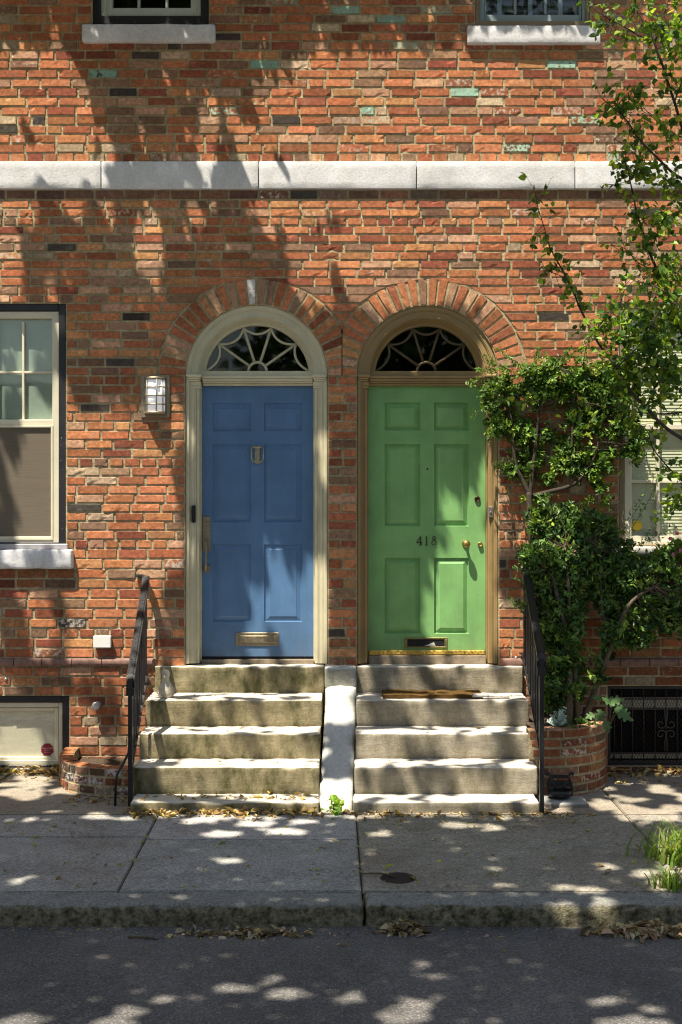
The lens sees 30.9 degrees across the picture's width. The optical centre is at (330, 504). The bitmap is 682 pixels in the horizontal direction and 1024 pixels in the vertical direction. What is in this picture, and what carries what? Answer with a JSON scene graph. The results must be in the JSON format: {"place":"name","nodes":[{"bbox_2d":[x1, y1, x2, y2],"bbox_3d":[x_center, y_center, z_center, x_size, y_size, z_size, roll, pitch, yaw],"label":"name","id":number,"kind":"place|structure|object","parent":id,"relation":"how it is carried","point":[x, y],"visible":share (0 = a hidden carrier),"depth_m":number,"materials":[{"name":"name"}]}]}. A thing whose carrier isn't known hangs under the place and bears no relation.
{"place":"outdoors","nodes":[
{"label":"outdoors","id":0,"kind":"place"},
{"bbox_2d":[0,926,681,1023],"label":"road","id":1,"kind":"structure","parent":0,"point":[447,975],"depth_m":5.45,"materials":[{"name":"grey asphalt"}]},
{"bbox_2d":[128,936,157,939],"bbox_3d":[-0.905,2.089,5.951,0.156,0.016,0.014,0,0,13],"label":"twig","id":2,"kind":"object","parent":1,"relation":"on","point":[144,937],"visible":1,"depth_m":5.95,"materials":[{"name":"wood"}]},
{"bbox_2d":[164,924,348,939],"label":"leaf litter","id":3,"kind":"object","parent":1,"relation":"on","point":[258,931],"visible":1,"depth_m":6.01,"materials":[{"name":"brown plant"}]},
{"bbox_2d":[4,926,624,952],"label":"leaf litter","id":4,"kind":"object","parent":1,"relation":"on","point":[486,935],"visible":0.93,"depth_m":6.05,"materials":[{"name":"brown plant"}]},
{"bbox_2d":[374,914,431,937],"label":"leaf litter","id":5,"kind":"object","parent":1,"relation":"on","point":[403,928],"visible":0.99,"depth_m":6.04,"materials":[{"name":"brown plant"}]},
{"bbox_2d":[497,908,510,925],"bbox_3d":[0.864,2.043,6.088,0.075,0.091,0.050,0,0,-9],"label":"weed","id":6,"kind":"object","parent":1,"relation":"on","point":[506,921],"visible":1,"depth_m":6.10,"materials":[{"name":"green plant"}]},
{"bbox_2d":[581,918,681,943],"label":"leaf litter","id":7,"kind":"object","parent":1,"relation":"on","point":[643,931],"visible":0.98,"depth_m":6.00,"materials":[{"name":"brown plant"}]},
{"bbox_2d":[0,772,681,910],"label":"pavement","id":8,"kind":"structure","parent":0,"point":[32,808],"depth_m":7.11,"materials":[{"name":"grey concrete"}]},
{"bbox_2d":[0,764,127,806],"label":"leaf litter","id":9,"kind":"object","parent":8,"relation":"on","point":[48,771],"visible":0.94,"depth_m":8.88,"materials":[{"name":"brown plant"}]},
{"bbox_2d":[59,747,138,797],"bbox_3d":[-1.617,1.896,8.617,0.653,0.268,0.766,0,0,0],"label":"brick planter","id":10,"kind":"object","parent":8,"relation":"on","point":[92,777],"visible":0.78,"depth_m":8.32,"materials":[{"name":"brick"}]},
{"bbox_2d":[114,574,149,805],"bbox_3d":[-1.352,1.242,8.523,0.144,1.476,0.983,0,0,0],"label":"iron railing","id":11,"kind":"object","parent":8,"relation":"on","point":[136,678],"visible":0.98,"depth_m":8.33,"materials":[{"name":"black metal"}]},
{"bbox_2d":[131,663,324,812],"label":"stone steps","id":12,"kind":"structure","parent":8,"relation":"on","point":[183,735],"depth_m":8.35,"materials":[{"name":"stone"}]},
{"bbox_2d":[157,669,174,697],"bbox_3d":[-1.165,1.265,8.725,0.126,0.206,0.130,0,0,0],"label":"stone ornament","id":13,"kind":"object","parent":12,"relation":"on","point":[165,689],"visible":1,"depth_m":8.69,"materials":[{"name":"white stone"}]},
{"bbox_2d":[191,693,522,762],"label":"leaf litter","id":14,"kind":"object","parent":12,"relation":"on","point":[394,732],"visible":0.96,"depth_m":8.50,"materials":[{"name":"brown plant"}]},
{"bbox_2d":[123,791,347,821],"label":"leaf litter","id":15,"kind":"object","parent":8,"relation":"on","point":[165,814],"visible":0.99,"depth_m":7.82,"materials":[{"name":"brown plant"}]},
{"bbox_2d":[321,794,343,814],"bbox_3d":[0.019,1.911,7.838,0.144,0.135,0.112,0,0,34],"label":"weed","id":16,"kind":"object","parent":8,"relation":"on","point":[338,804],"visible":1,"depth_m":7.83,"materials":[{"name":"green plant"}]},
{"bbox_2d":[319,664,356,811],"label":"cheek wall","id":17,"kind":"structure","parent":8,"relation":"on","point":[337,766],"depth_m":8.46,"materials":[{"name":"stone"}]},
{"bbox_2d":[3,815,680,887],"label":"leaf litter","id":18,"kind":"object","parent":8,"relation":"on","point":[386,866],"visible":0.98,"depth_m":6.96,"materials":[{"name":"plant"}]},
{"bbox_2d":[380,872,415,883],"bbox_3d":[0.360,1.993,6.560,0.190,0.022,0.190,0,0,0],"label":"drain cover","id":19,"kind":"object","parent":8,"relation":"in","point":[400,878],"visible":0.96,"depth_m":6.54,"materials":[{"name":"metal"}]},
{"bbox_2d":[360,872,394,876],"bbox_3d":[0.253,1.972,6.581,0.190,0.016,0.029,0,0,18],"label":"twig","id":20,"kind":"object","parent":19,"relation":"on","point":[386,874],"visible":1,"depth_m":6.58,"materials":[{"name":"wood"}]},
{"bbox_2d":[353,663,538,812],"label":"stone steps","id":21,"kind":"structure","parent":8,"relation":"on","point":[466,766],"depth_m":8.35,"materials":[{"name":"grey stone"}]},
{"bbox_2d":[381,689,482,698],"bbox_3d":[0.723,1.348,8.799,0.704,0.034,0.260,0,0,0],"label":"doormat","id":22,"kind":"object","parent":21,"relation":"on","point":[425,694],"visible":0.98,"depth_m":8.72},
{"bbox_2d":[472,693,509,697],"bbox_3d":[1.131,1.344,8.682,0.269,0.037,0.051,0,0,-6],"label":"newspaper","id":23,"kind":"object","parent":21,"relation":"on","point":[487,695],"visible":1,"depth_m":8.67,"materials":[{"name":"white paper"}]},
{"bbox_2d":[342,808,595,824],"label":"leaf litter","id":24,"kind":"object","parent":8,"relation":"on","point":[498,818],"visible":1,"depth_m":7.80,"materials":[{"name":"brown plant"}]},
{"bbox_2d":[515,556,545,813],"bbox_3d":[1.377,1.175,8.428,0.085,1.610,1.167,0,0,1],"label":"iron railing","id":25,"kind":"object","parent":8,"relation":"on","point":[533,657],"visible":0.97,"depth_m":8.17,"materials":[{"name":"black metal"}]},
{"bbox_2d":[544,771,588,807],"bbox_3d":[1.538,1.881,8.111,0.289,0.244,0.225,0,0,0],"label":"boot scraper","id":26,"kind":"object","parent":8,"relation":"on","point":[559,793],"visible":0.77,"depth_m":8.11,"materials":[{"name":"metal"}]},
{"bbox_2d":[526,712,607,797],"bbox_3d":[1.656,1.768,8.629,0.652,0.524,0.742,0,0,0],"label":"brick planter","id":27,"kind":"object","parent":8,"relation":"on","point":[581,753],"visible":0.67,"depth_m":8.33,"materials":[{"name":"brick"}]},
{"bbox_2d":[546,706,566,726],"bbox_3d":[1.544,1.446,8.400,0.146,0.145,0.137,0,0,0],"label":"silver plant","id":28,"kind":"object","parent":27,"relation":"on","point":[559,720],"visible":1,"depth_m":8.38,"materials":[{"name":"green plant"}]},
{"bbox_2d":[464,330,653,721],"bbox_3d":[1.655,0.163,8.876,1.418,2.840,0.413,0,0,0],"label":"evergreen shrub","id":29,"kind":"object","parent":27,"relation":"in","point":[543,380],"visible":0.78,"depth_m":8.87,"materials":[{"name":"green plant"}]},
{"bbox_2d":[555,716,597,727],"bbox_3d":[1.679,1.484,8.345,0.302,0.101,0.169,0,0,0],"label":"weed","id":30,"kind":"object","parent":27,"relation":"in","point":[579,721],"visible":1,"depth_m":8.34,"materials":[{"name":"green plant"}]},
{"bbox_2d":[510,474,681,723],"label":"evergreen shrub","id":31,"kind":"object","parent":27,"relation":"on","point":[626,588],"visible":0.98,"depth_m":8.67,"materials":[{"name":"green plant"}]},
{"bbox_2d":[585,695,633,732],"bbox_3d":[1.929,1.433,8.443,0.321,0.240,0.190,0,0,36],"label":"plant","id":32,"kind":"object","parent":27,"relation":"in","point":[620,711],"visible":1,"depth_m":8.45,"materials":[{"name":"green plant"}]},
{"bbox_2d":[491,0,681,522],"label":"young tree","id":33,"kind":"object","parent":8,"relation":"on","point":[648,343],"visible":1,"depth_m":7.97,"materials":[{"name":"green plant"}]},
{"bbox_2d":[607,764,681,784],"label":"leaf litter","id":34,"kind":"object","parent":8,"relation":"on","point":[660,769],"visible":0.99,"depth_m":8.90,"materials":[{"name":"brown plant"}]},
{"bbox_2d":[623,815,681,869],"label":"grass tuft","id":35,"kind":"object","parent":8,"relation":"on","point":[668,852],"visible":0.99,"depth_m":6.85,"materials":[{"name":"green plant"}]},
{"bbox_2d":[641,864,681,892],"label":"grass tuft","id":36,"kind":"object","parent":8,"relation":"on","point":[669,881],"visible":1,"depth_m":6.38,"materials":[{"name":"green plant"}]},
{"label":"ground","id":37,"kind":"structure","parent":0,"visible":0},
{"bbox_2d":[0,0,681,771],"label":"brick house","id":38,"kind":"structure","parent":37,"relation":"on","point":[288,252],"depth_m":9.00,"materials":[{"name":"brick"}]},
{"bbox_2d":[0,696,68,771],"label":"basement window","id":39,"kind":"structure","parent":38,"relation":"in","point":[27,723],"depth_m":9.08,"materials":[{"name":"beige paint"}]},
{"bbox_2d":[0,304,73,568],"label":"window","id":40,"kind":"structure","parent":38,"relation":"in","point":[32,336],"depth_m":9.06,"materials":[{"name":"beige paint"}]},
{"bbox_2d":[41,743,52,755],"bbox_3d":[-2.083,1.800,9.067,0.090,0.090,0.002,0,0,0],"label":"sticker","id":41,"kind":"object","parent":38,"relation":"attached to","point":[46,749],"visible":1,"depth_m":9.07,"materials":[{"name":"red plastic"}]},
{"bbox_2d":[91,701,101,710],"bbox_3d":[-1.701,1.462,8.970,0.068,0.060,0.081,0,0,0],"label":"pipe stub","id":42,"kind":"object","parent":38,"relation":"attached to","point":[96,705],"visible":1,"depth_m":8.93,"materials":[{"name":"metal"}]},
{"bbox_2d":[93,636,111,647],"bbox_3d":[-1.658,0.996,8.977,0.129,0.090,0.058,0,0,0],"label":"junction box","id":43,"kind":"object","parent":38,"relation":"attached to","point":[102,641],"visible":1,"depth_m":8.95,"materials":[{"name":"grey plastic"}]},
{"bbox_2d":[82,0,215,43],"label":"window","id":44,"kind":"structure","parent":38,"relation":"in","point":[110,25],"depth_m":8.97,"materials":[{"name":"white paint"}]},
{"bbox_2d":[141,375,169,417],"bbox_3d":[-1.276,-0.793,8.953,0.210,0.311,0.101,0,0,0],"label":"wall lamp","id":45,"kind":"object","parent":38,"relation":"attached to","point":[155,396],"visible":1,"depth_m":8.94,"materials":[{"name":"white glass"}]},
{"bbox_2d":[202,385,313,658],"bbox_3d":[-0.537,0.138,9.114,0.827,2.051,0.113,0,0,0],"label":"front door","id":46,"kind":"structure","parent":38,"relation":"in","point":[258,441],"depth_m":9.12,"materials":[{"name":"blue paint"}]},
{"bbox_2d":[368,386,484,654],"bbox_3d":[0.715,0.111,9.104,0.866,1.996,0.133,0,0,0],"label":"front door","id":47,"kind":"structure","parent":38,"relation":"in","point":[426,456],"depth_m":9.12,"materials":[{"name":"green paint"}]},
{"bbox_2d":[467,0,599,45],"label":"window","id":48,"kind":"structure","parent":38,"relation":"in","point":[499,28],"depth_m":9.02,"materials":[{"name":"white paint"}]},
{"bbox_2d":[632,520,641,530],"bbox_3d":[2.261,0.152,9.079,0.074,0.074,0.001,0,0,0],"label":"sticker","id":49,"kind":"object","parent":38,"relation":"attached to","point":[637,526],"visible":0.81,"depth_m":9.08,"materials":[{"name":"yellow paper"}]},
{"bbox_2d":[617,304,681,554],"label":"window","id":50,"kind":"structure","parent":38,"relation":"in","point":[633,484],"depth_m":9.10,"materials":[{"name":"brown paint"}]},
{"bbox_2d":[657,562,681,588],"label":"window box","id":51,"kind":"object","parent":38,"relation":"attached to","point":[670,580],"visible":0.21,"depth_m":8.74,"materials":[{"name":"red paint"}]},
{"bbox_2d":[649,531,681,576],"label":"petunia","id":52,"kind":"object","parent":51,"relation":"in","point":[676,551],"visible":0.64,"depth_m":8.78,"materials":[{"name":"green plant"}]},
{"bbox_2d":[0,891,681,926],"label":"kerb","id":53,"kind":"structure","parent":37,"relation":"on","point":[284,909],"depth_m":6.13,"materials":[{"name":"stone"}]}
]}

